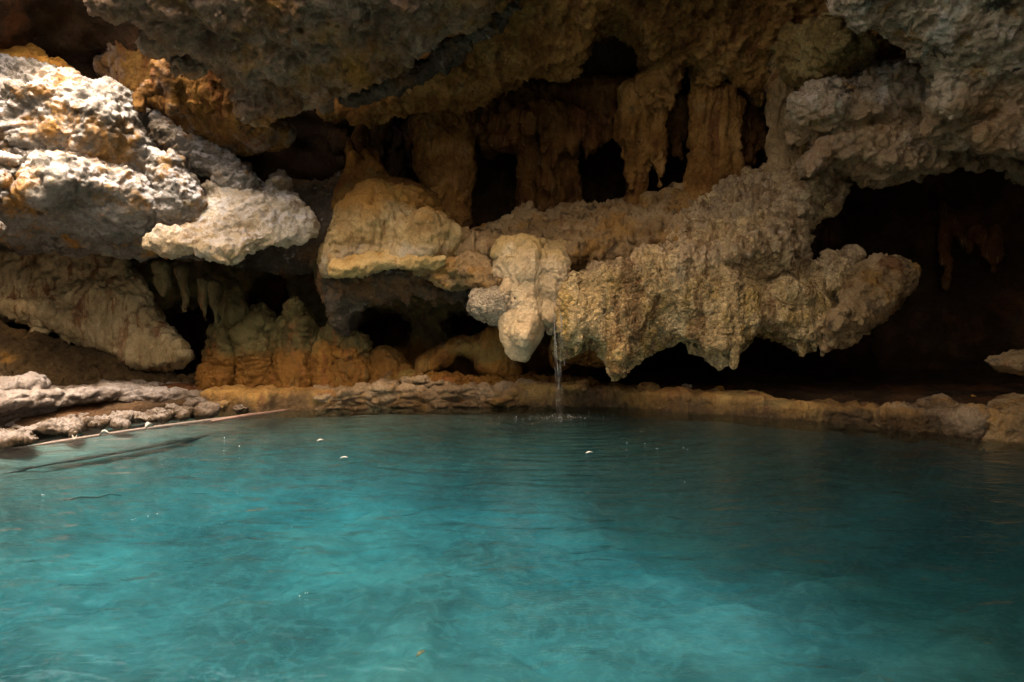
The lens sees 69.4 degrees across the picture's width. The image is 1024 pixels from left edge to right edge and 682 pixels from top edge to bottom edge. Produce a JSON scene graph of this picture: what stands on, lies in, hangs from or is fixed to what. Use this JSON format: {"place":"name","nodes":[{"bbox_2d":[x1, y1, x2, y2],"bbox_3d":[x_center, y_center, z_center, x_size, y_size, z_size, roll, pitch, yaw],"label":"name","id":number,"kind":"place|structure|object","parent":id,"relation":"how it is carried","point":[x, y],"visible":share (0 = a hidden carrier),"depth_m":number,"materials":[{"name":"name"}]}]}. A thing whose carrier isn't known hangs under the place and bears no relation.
{"place":"outdoors","nodes":[
{"label":"outdoors","id":0,"kind":"place"},
{"bbox_2d":[63,420,83,437],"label":"stone","id":1,"kind":"object","parent":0,"point":[74,428],"visible":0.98,"depth_m":8.29,"materials":[{"name":"stone"}]},
{"bbox_2d":[113,412,134,421],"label":"stone","id":2,"kind":"object","parent":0,"point":[130,416],"visible":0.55,"depth_m":9.01,"materials":[{"name":"stone"}]},
{"bbox_2d":[191,401,220,419],"bbox_3d":[-4.040,0.928,9.743,0.387,0.255,0.277,0,3,0],"label":"stone","id":3,"kind":"object","parent":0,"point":[208,409],"visible":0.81,"depth_m":9.66,"materials":[{"name":"stone"}]},
{"bbox_2d":[216,400,229,407],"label":"stone","id":4,"kind":"object","parent":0,"point":[223,403],"visible":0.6,"depth_m":10.13,"materials":[{"name":"beige stone"}]},
{"bbox_2d":[233,404,248,413],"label":"stone","id":5,"kind":"object","parent":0,"point":[240,409],"visible":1,"depth_m":9.89,"materials":[{"name":"stone"}]},
{"bbox_2d":[194,307,377,389],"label":"flowstone wall","id":6,"kind":"structure","parent":0,"point":[252,334],"depth_m":10.61,"materials":[{"name":"brown stone"}]},
{"bbox_2d":[218,279,248,327],"bbox_3d":[-4.062,-0.540,10.735,0.414,0.723,0.537,-3,4,-40],"label":"flowstone bulge","id":7,"kind":"object","parent":6,"relation":"attached to","point":[233,308],"visible":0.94,"depth_m":10.60,"materials":[{"name":"brown stone"}]},
{"bbox_2d":[315,268,471,336],"bbox_3d":[-1.424,-0.805,10.969,2.801,1.846,1.578,0,3,0],"label":"rock underside","id":8,"kind":"object","parent":6,"relation":"attached to","point":[345,300],"visible":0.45,"depth_m":10.34,"materials":[{"name":"stone"}]},
{"bbox_2d":[312,261,320,295],"bbox_3d":[-2.791,-0.876,10.664,0.166,0.561,0.195,-2,4,-36],"label":"stalactite","id":9,"kind":"object","parent":8,"relation":"hanging from","point":[314,266],"visible":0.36,"depth_m":10.60,"materials":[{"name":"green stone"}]},
{"bbox_2d":[316,178,465,278],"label":"flowstone dome","id":10,"kind":"structure","parent":8,"relation":"on","point":[376,215],"depth_m":9.86,"materials":[{"name":"beige stone"}]},
{"bbox_2d":[331,137,441,209],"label":"flowstone peak","id":11,"kind":"structure","parent":10,"relation":"on","point":[365,165],"depth_m":10.97,"materials":[{"name":"brown stone"}]},
{"bbox_2d":[327,248,446,278],"bbox_3d":[-1.637,-1.058,9.822,1.572,0.474,0.705,0,3,0],"label":"rock shelf","id":12,"kind":"object","parent":10,"relation":"attached to","point":[356,265],"visible":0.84,"depth_m":9.68,"materials":[{"name":"beige stone"}]},
{"bbox_2d":[408,109,477,228],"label":"stone column","id":13,"kind":"structure","parent":10,"relation":"on","point":[444,166],"depth_m":11.29,"materials":[{"name":"brown stone"}]},
{"bbox_2d":[412,250,502,290],"bbox_3d":[-0.649,-0.903,10.014,1.378,0.669,0.679,1,3,21],"label":"rock shelf","id":14,"kind":"object","parent":10,"relation":"attached to","point":[469,269],"visible":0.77,"depth_m":9.82,"materials":[{"name":"brown stone"}]},
{"bbox_2d":[83,0,511,127],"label":"cave ceiling","id":15,"kind":"structure","parent":0,"point":[267,62],"depth_m":8.52,"materials":[{"name":"stone"}]},
{"bbox_2d":[93,40,296,156],"bbox_3d":[-4.901,-3.691,10.716,3.639,2.063,1.642,2,4,32],"label":"flowstone drapery","id":16,"kind":"object","parent":15,"relation":"hanging from","point":[203,106],"visible":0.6,"depth_m":10.12,"materials":[{"name":"brown stone"}]},
{"bbox_2d":[338,0,521,107],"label":"ceiling rim","id":17,"kind":"object","parent":15,"relation":"attached to","point":[446,55],"visible":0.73,"depth_m":9.30,"materials":[{"name":"stone"}]},
{"bbox_2d":[130,257,600,374],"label":"rock wall","id":18,"kind":"structure","parent":0,"point":[430,326],"depth_m":12.36,"materials":[{"name":"black stone"}]},
{"bbox_2d":[0,0,1023,373],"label":"cave wall","id":19,"kind":"structure","parent":0,"point":[970,318],"depth_m":12.81,"materials":[{"name":"black stone"}]},
{"bbox_2d":[0,168,344,275],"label":"rock underside","id":20,"kind":"object","parent":19,"relation":"attached to","point":[315,195],"visible":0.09,"depth_m":11.10,"materials":[{"name":"stone"}]},
{"bbox_2d":[0,147,159,262],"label":"boulder","id":21,"kind":"object","parent":20,"relation":"on","point":[71,204],"visible":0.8,"depth_m":9.50,"materials":[{"name":"grey stone"}]},
{"bbox_2d":[0,221,6,237],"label":"boulder","id":22,"kind":"object","parent":21,"relation":"on","point":[3,228],"visible":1,"depth_m":8.96,"materials":[{"name":"grey stone"}]},
{"bbox_2d":[0,150,24,188],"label":"boulder","id":23,"kind":"object","parent":21,"relation":"on","point":[7,159],"visible":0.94,"depth_m":8.99,"materials":[{"name":"grey stone"}]},
{"bbox_2d":[0,53,157,171],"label":"boulder","id":24,"kind":"object","parent":21,"relation":"on","point":[46,105],"visible":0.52,"depth_m":9.49,"materials":[{"name":"grey stone"}]},
{"bbox_2d":[0,43,72,67],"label":"boulder","id":25,"kind":"object","parent":24,"relation":"on","point":[30,50],"visible":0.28,"depth_m":10.24,"materials":[{"name":"brown stone"}]},
{"bbox_2d":[141,146,208,260],"bbox_3d":[-4.895,-1.939,10.257,1.584,1.643,1.369,0,3,0],"label":"boulder","id":26,"kind":"object","parent":21,"relation":"on","point":[179,198],"visible":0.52,"depth_m":9.79,"materials":[{"name":"grey stone"}]},
{"bbox_2d":[151,259,172,296],"bbox_3d":[-5.044,-0.906,10.657,0.228,0.536,0.304,1,3,25],"label":"stalactite","id":27,"kind":"object","parent":20,"relation":"hanging from","point":[162,277],"visible":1,"depth_m":10.58,"materials":[{"name":"beige stone"}]},
{"bbox_2d":[174,262,189,312],"bbox_3d":[-4.763,-0.771,10.674,0.217,0.726,0.218,0,3,0],"label":"stalactite","id":28,"kind":"object","parent":20,"relation":"hanging from","point":[181,271],"visible":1,"depth_m":10.61,"materials":[{"name":"beige stone"}]},
{"bbox_2d":[197,276,209,320],"bbox_3d":[-4.446,-0.612,10.695,0.158,0.640,0.215,2,4,28],"label":"stalactite","id":29,"kind":"object","parent":20,"relation":"hanging from","point":[203,297],"visible":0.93,"depth_m":10.62,"materials":[{"name":"beige stone"}]},
{"bbox_2d":[148,108,264,193],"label":"rock ridge","id":30,"kind":"object","parent":20,"relation":"on","point":[221,167],"visible":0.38,"depth_m":10.45,"materials":[{"name":"grey stone"}]},
{"bbox_2d":[207,279,222,323],"bbox_3d":[-4.278,-0.569,10.703,0.210,0.646,0.224,0,3,0],"label":"stalactite","id":31,"kind":"object","parent":20,"relation":"hanging from","point":[215,289],"visible":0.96,"depth_m":10.61,"materials":[{"name":"beige stone"}]},
{"bbox_2d":[142,169,320,265],"bbox_3d":[-3.625,-1.780,10.290,1.914,1.547,2.180,1,3,11],"label":"rock ledge","id":32,"kind":"object","parent":20,"relation":"attached to","point":[230,226],"visible":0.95,"depth_m":9.84,"materials":[{"name":"white stone"}]},
{"bbox_2d":[351,117,393,154],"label":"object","id":33,"kind":"structure","parent":19,"relation":"hanging from","point":[362,136],"depth_m":11.49,"materials":[{"name":"brown stone"}]},
{"bbox_2d":[466,233,571,362],"bbox_3d":[0.287,-0.593,10.018,1.290,1.688,1.778,2,4,32],"label":"flowstone spout","id":34,"kind":"object","parent":19,"relation":"attached to","point":[516,306],"visible":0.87,"depth_m":9.44,"materials":[{"name":"beige stone"}]},
{"bbox_2d":[548,337,605,372],"bbox_3d":[1.023,0.129,11.238,0.954,0.699,0.745,0,3,0],"label":"flowstone drapery","id":35,"kind":"object","parent":19,"relation":"attached to","point":[588,358],"visible":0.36,"depth_m":11.04,"materials":[{"name":"brown stone"}]},
{"bbox_2d":[450,181,711,291],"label":"rock slope","id":36,"kind":"structure","parent":19,"relation":"attached to","point":[612,229],"depth_m":10.30,"materials":[{"name":"brown stone"}]},
{"bbox_2d":[501,201,552,226],"bbox_3d":[0.247,-1.590,11.182,1.259,0.995,1.128,0,3,0],"label":"rock mound","id":37,"kind":"object","parent":36,"relation":"on","point":[522,212],"visible":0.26,"depth_m":10.80,"materials":[{"name":"brown stone"}]},
{"bbox_2d":[533,132,582,211],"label":"stone column","id":38,"kind":"structure","parent":36,"relation":"on","point":[559,182],"depth_m":11.71,"materials":[{"name":"brown stone"}]},
{"bbox_2d":[515,134,539,208],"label":"stone column","id":39,"kind":"structure","parent":38,"relation":"attached to","point":[527,164],"depth_m":11.78,"materials":[{"name":"brown stone"}]},
{"bbox_2d":[613,77,672,204],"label":"stone column","id":40,"kind":"structure","parent":36,"relation":"on","point":[640,135],"depth_m":10.90,"materials":[{"name":"brown stone"}]},
{"bbox_2d":[682,66,746,197],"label":"stone column","id":41,"kind":"structure","parent":36,"relation":"on","point":[714,155],"depth_m":10.72,"materials":[{"name":"brown stone"}]},
{"bbox_2d":[665,94,689,160],"bbox_3d":[2.618,-3.354,11.633,0.613,1.035,0.424,0,3,0],"label":"cave opening","id":42,"kind":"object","parent":19,"relation":"hanging from","point":[676,125],"depth_m":11.54,"materials":[{"name":"black stone"}]},
{"bbox_2d":[550,157,866,381],"bbox_3d":[2.702,-1.166,10.267,4.584,3.322,2.072,-1,3,-10],"label":"flowstone mass","id":43,"kind":"object","parent":19,"relation":"attached to","point":[737,264],"visible":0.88,"depth_m":9.57,"materials":[{"name":"beige stone"}]},
{"bbox_2d":[573,344,579,354],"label":"stalactite","id":44,"kind":"object","parent":43,"relation":"hanging from","point":[576,347],"visible":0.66,"depth_m":9.49},
{"bbox_2d":[728,345,740,369],"bbox_3d":[2.838,0.190,9.459,0.183,0.358,0.172,0,3,0],"label":"stalactite","id":45,"kind":"object","parent":43,"relation":"hanging from","point":[734,355],"visible":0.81,"depth_m":9.41},
{"bbox_2d":[763,54,807,172],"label":"stone column","id":46,"kind":"structure","parent":43,"relation":"on","point":[780,153],"depth_m":10.31,"materials":[{"name":"brown stone"}]},
{"bbox_2d":[795,340,807,356],"bbox_3d":[3.805,0.040,9.764,0.191,0.346,0.155,-3,4,-42],"label":"stalactite","id":47,"kind":"object","parent":43,"relation":"hanging from","point":[801,348],"visible":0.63,"depth_m":9.73},
{"bbox_2d":[810,341,817,351],"bbox_3d":[3.984,0.059,9.761,0.091,0.172,0.088,0,3,0],"label":"stalactite","id":48,"kind":"object","parent":43,"relation":"hanging from","point":[814,344],"visible":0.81,"depth_m":9.73},
{"bbox_2d":[817,253,921,352],"bbox_3d":[4.719,-0.527,9.973,1.878,1.339,0.998,-2,4,-31],"label":"jutting rock","id":49,"kind":"object","parent":43,"relation":"attached to","point":[875,290],"visible":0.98,"depth_m":9.63,"materials":[{"name":"brown stone"}]},
{"bbox_2d":[784,0,1023,189],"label":"rock overhang","id":50,"kind":"object","parent":19,"relation":"attached to","point":[946,95],"visible":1,"depth_m":8.84,"materials":[{"name":"grey stone"}]},
{"bbox_2d":[770,11,879,91],"bbox_3d":[4.205,-3.795,9.818,1.414,1.050,1.502,0,3,0],"label":"boulder","id":51,"kind":"object","parent":50,"relation":"hanging from","point":[825,44],"visible":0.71,"depth_m":9.46,"materials":[{"name":"brown stone"}]},
{"bbox_2d":[934,201,1005,290],"bbox_3d":[8.296,-1.757,12.494,2.533,1.828,1.218,0,3,0],"label":"flowstone drapery","id":52,"kind":"object","parent":19,"relation":"attached to","point":[988,241],"visible":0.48,"depth_m":12.15,"materials":[{"name":"brown stone"}]},
{"bbox_2d":[0,406,1023,681],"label":"pool water","id":53,"kind":"structure","parent":0,"point":[534,408],"depth_m":7.08,"materials":[{"name":"teal liquid"}]},
{"bbox_2d":[0,428,37,448],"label":"stone","id":54,"kind":"object","parent":53,"relation":"on","point":[12,437],"visible":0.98,"depth_m":7.72,"materials":[{"name":"stone"}]},
{"bbox_2d":[24,414,84,438],"bbox_3d":[-5.232,0.981,8.463,0.588,0.264,0.531,1,3,21],"label":"stone","id":55,"kind":"object","parent":53,"relation":"on","point":[51,427],"visible":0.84,"depth_m":8.33,"materials":[{"name":"stone"}]},
{"bbox_2d":[63,493,120,500],"bbox_3d":[-4.164,1.547,7.347,0.502,0.058,0.050,-2,4,-29],"label":"sunken stick","id":56,"kind":"object","parent":53,"relation":"in","point":[83,496],"visible":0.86,"depth_m":7.33,"materials":[{"name":"brown wood"}]},
{"bbox_2d":[81,414,113,430],"bbox_3d":[-5.026,0.994,8.960,0.435,0.214,0.408,-1,3,-22],"label":"stone","id":57,"kind":"object","parent":53,"relation":"on","point":[100,421],"visible":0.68,"depth_m":8.84,"materials":[{"name":"stone"}]},
{"bbox_2d":[0,432,214,473],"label":"sunken pole","id":58,"kind":"object","parent":53,"relation":"on","point":[127,450],"visible":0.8,"depth_m":8.39,"materials":[{"name":"brown wood"}]},
{"bbox_2d":[109,410,131,421],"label":"stone","id":59,"kind":"object","parent":53,"relation":"on","point":[113,413],"visible":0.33,"depth_m":9.12,"materials":[{"name":"stone"}]},
{"bbox_2d":[110,417,130,430],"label":"stone","id":60,"kind":"object","parent":53,"relation":"in","point":[120,422],"visible":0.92,"depth_m":8.80,"materials":[{"name":"stone"}]},
{"bbox_2d":[0,413,273,452],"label":"pole","id":61,"kind":"object","parent":53,"relation":"on","point":[110,433],"visible":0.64,"depth_m":8.38,"materials":[{"name":"brown wood"}]},
{"bbox_2d":[99,430,108,435],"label":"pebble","id":62,"kind":"object","parent":61,"relation":"on","point":[104,432],"visible":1,"depth_m":8.12,"materials":[{"name":"white stone"}]},
{"bbox_2d":[145,422,152,428],"bbox_3d":[-4.211,0.976,8.581,0.070,0.068,0.101,9,13,32],"label":"floating leaf","id":63,"kind":"object","parent":61,"relation":"on","point":[148,424],"visible":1,"depth_m":8.57,"materials":[{"name":"white"}]},
{"bbox_2d":[129,407,171,423],"bbox_3d":[-4.591,0.948,9.379,0.537,0.199,0.430,0,3,0],"label":"stone","id":64,"kind":"object","parent":53,"relation":"in","point":[156,414],"visible":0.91,"depth_m":9.29,"materials":[{"name":"stone"}]},
{"bbox_2d":[164,403,176,409],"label":"stone","id":65,"kind":"object","parent":53,"relation":"on","point":[167,406],"visible":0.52,"depth_m":9.80,"materials":[{"name":"stone"}]},
{"bbox_2d":[173,406,193,420],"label":"stone","id":66,"kind":"object","parent":53,"relation":"in","point":[182,413],"visible":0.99,"depth_m":9.48,"materials":[{"name":"stone"}]},
{"bbox_2d":[211,409,289,421],"bbox_3d":[-3.356,0.953,9.511,0.081,0.044,1.136,2,4,37],"label":"pole","id":67,"kind":"object","parent":53,"relation":"on","point":[252,414],"visible":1,"depth_m":9.52,"materials":[{"name":"brown wood"}]},
{"bbox_2d":[416,650,424,657],"bbox_3d":[-0.385,1.316,3.117,0.020,0.015,0.052,9,14,37],"label":"floating leaf","id":68,"kind":"object","parent":53,"relation":"on","point":[420,652],"visible":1,"depth_m":3.11,"materials":[{"name":"yellow plant"}]},
{"bbox_2d":[821,398,879,436],"bbox_3d":[4.327,1.123,9.289,1.324,0.774,0.786,3,4,39],"label":"rock ledge","id":69,"kind":"object","parent":53,"relation":"on","point":[850,413],"visible":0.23,"depth_m":9.03,"materials":[{"name":"brown stone"}]},
{"bbox_2d":[3,362,1023,429],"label":"cave floor","id":70,"kind":"structure","parent":0,"point":[837,383],"depth_m":11.23,"materials":[{"name":"brown stone"}]},
{"bbox_2d":[0,317,196,386],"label":"rock slope","id":71,"kind":"structure","parent":70,"relation":"on","point":[58,361],"depth_m":10.87,"materials":[{"name":"limestone rock"}]},
{"bbox_2d":[0,251,195,371],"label":"flowstone curtain","id":72,"kind":"object","parent":71,"relation":"on","point":[106,304],"visible":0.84,"depth_m":11.29,"materials":[{"name":"brown stone"}]},
{"bbox_2d":[0,379,202,439],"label":"rock ledge","id":73,"kind":"object","parent":70,"relation":"on","point":[16,405],"visible":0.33,"depth_m":9.21,"materials":[{"name":"stone"}]},
{"bbox_2d":[0,371,51,390],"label":"boulder","id":74,"kind":"object","parent":73,"relation":"on","point":[30,380],"visible":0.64,"depth_m":9.11,"materials":[{"name":"stone"}]},
{"bbox_2d":[199,384,337,418],"bbox_3d":[-3.356,1.043,10.427,1.989,0.866,0.847,0,3,0],"label":"rock ledge","id":75,"kind":"object","parent":70,"relation":"on","point":[261,398],"visible":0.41,"depth_m":10.17,"materials":[{"name":"brown stone"}]},
{"bbox_2d":[183,396,207,406],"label":"stone","id":76,"kind":"object","parent":75,"relation":"on","point":[194,402],"visible":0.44,"depth_m":10.05,"materials":[{"name":"stone"}]},
{"bbox_2d":[205,319,236,386],"bbox_3d":[-4.155,0.262,10.678,0.466,1.151,0.439,1,3,23],"label":"stalagmite","id":77,"kind":"object","parent":75,"relation":"on","point":[221,373],"visible":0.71,"depth_m":10.54,"materials":[{"name":"brown stone"}]},
{"bbox_2d":[195,348,358,386],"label":"flowstone bank","id":78,"kind":"structure","parent":70,"relation":"on","point":[348,354],"depth_m":10.69,"materials":[{"name":"brown stone"}]},
{"bbox_2d":[234,302,271,386],"bbox_3d":[-3.782,0.200,10.848,0.677,1.541,0.664,2,4,34],"label":"stalagmite","id":79,"kind":"object","parent":78,"relation":"on","point":[262,307],"visible":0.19,"depth_m":10.61,"materials":[{"name":"brown stone"}]},
{"bbox_2d":[271,296,313,387],"bbox_3d":[-3.125,0.196,10.704,0.740,1.704,0.783,0,3,0],"label":"stalagmite","id":80,"kind":"object","parent":78,"relation":"on","point":[292,368],"visible":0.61,"depth_m":10.55,"materials":[{"name":"brown stone"}]},
{"bbox_2d":[310,339,343,386],"bbox_3d":[-2.644,0.459,10.880,0.777,1.246,0.781,0,3,0],"label":"stalagmite","id":81,"kind":"object","parent":78,"relation":"on","point":[321,355],"visible":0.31,"depth_m":10.64,"materials":[{"name":"brown stone"}]},
{"bbox_2d":[313,378,534,416],"bbox_3d":[-1.255,0.993,10.706,3.302,0.936,0.867,0,3,-6],"label":"rock ledge","id":82,"kind":"object","parent":70,"relation":"on","point":[380,393],"visible":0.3,"depth_m":10.40,"materials":[{"name":"brown stone"}]},
{"bbox_2d":[399,375,430,383],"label":"stone","id":83,"kind":"object","parent":82,"relation":"on","point":[421,379],"visible":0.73,"depth_m":10.54,"materials":[{"name":"beige stone"}]},
{"bbox_2d":[422,379,444,387],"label":"stone","id":84,"kind":"object","parent":82,"relation":"on","point":[430,384],"visible":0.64,"depth_m":10.47,"materials":[{"name":"beige stone"}]},
{"bbox_2d":[338,368,604,401],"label":"rock slope","id":85,"kind":"structure","parent":70,"relation":"on","point":[457,377],"depth_m":10.76,"materials":[{"name":"brown stone"}]},
{"bbox_2d":[369,345,414,372],"bbox_3d":[-1.911,0.479,11.232,1.312,0.848,0.910,0,3,0],"label":"rock mound","id":86,"kind":"object","parent":85,"relation":"on","point":[384,358],"visible":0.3,"depth_m":10.95,"materials":[{"name":"brown stone"}]},
{"bbox_2d":[414,326,522,377],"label":"flowstone arch","id":87,"kind":"structure","parent":85,"relation":"on","point":[483,351],"depth_m":10.89,"materials":[{"name":"brown stone"}]},
{"bbox_2d":[518,381,832,431],"bbox_3d":[2.115,1.046,10.254,4.402,0.892,0.904,1,3,19],"label":"rim","id":88,"kind":"object","parent":70,"relation":"on","point":[547,395],"visible":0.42,"depth_m":10.00,"materials":[{"name":"brown stone"}]},
{"bbox_2d":[559,379,589,392],"bbox_3d":[0.871,0.637,10.441,0.471,0.189,0.414,0,3,0],"label":"stone","id":89,"kind":"object","parent":88,"relation":"on","point":[578,386],"visible":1,"depth_m":10.30,"materials":[{"name":"brown stone"}]},
{"bbox_2d":[637,382,660,389],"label":"stone","id":90,"kind":"object","parent":88,"relation":"on","point":[646,385],"visible":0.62,"depth_m":10.37,"materials":[{"name":"brown stone"}]},
{"bbox_2d":[682,383,691,387],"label":"stone","id":91,"kind":"object","parent":88,"relation":"on","point":[687,385],"visible":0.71,"depth_m":10.43,"materials":[{"name":"stone"}]},
{"bbox_2d":[715,386,724,390],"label":"stone","id":92,"kind":"object","parent":88,"relation":"on","point":[720,388],"visible":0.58,"depth_m":10.32,"materials":[{"name":"brown stone"}]},
{"bbox_2d":[875,393,992,449],"bbox_3d":[4.998,1.134,8.778,0.943,1.001,1.337,-3,4,-45],"label":"rock ledge","id":93,"kind":"object","parent":70,"relation":"on","point":[942,413],"visible":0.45,"depth_m":8.47,"materials":[{"name":"brown stone"}]},
{"bbox_2d":[978,403,1023,451],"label":"boulder","id":94,"kind":"object","parent":70,"relation":"on","point":[1006,422],"visible":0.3,"depth_m":7.94,"materials":[{"name":"brown stone"}]},
{"bbox_2d":[987,392,1023,405],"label":"rock slab","id":95,"kind":"object","parent":70,"relation":"on","point":[1009,399],"visible":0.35,"depth_m":8.93,"materials":[{"name":"brown stone"}]},
{"bbox_2d":[984,349,1023,376],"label":"boulder","id":96,"kind":"object","parent":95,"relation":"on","point":[1011,361],"visible":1,"depth_m":8.88,"materials":[{"name":"grey stone"}]},
{"bbox_2d":[316,0,715,128],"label":"cave ceiling","id":97,"kind":"structure","parent":0,"point":[551,40],"depth_m":9.97,"materials":[{"name":"brown stone"}]},
{"bbox_2d":[260,115,866,259],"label":"cave wall","id":98,"kind":"structure","parent":0,"point":[601,170],"depth_m":12.99,"materials":[{"name":"black stone"}]},
{"bbox_2d":[633,0,905,112],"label":"rock wall","id":99,"kind":"structure","parent":0,"point":[736,41],"depth_m":10.18,"materials":[{"name":"brown stone"}]},
{"bbox_2d":[471,74,634,167],"bbox_3d":[0.720,-3.491,11.762,3.422,1.569,1.164,0,3,0],"label":"flowstone drapery","id":100,"kind":"object","parent":99,"relation":"hanging from","point":[562,117],"visible":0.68,"depth_m":11.48,"materials":[{"name":"brown stone"}]},
{"bbox_2d":[740,101,767,165],"bbox_3d":[3.671,-3.158,11.452,0.414,1.085,0.630,-2,4,-30],"label":"cave opening","id":101,"kind":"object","parent":99,"relation":"hanging from","point":[754,132],"depth_m":11.26,"materials":[{"name":"brown stone"}]}
]}

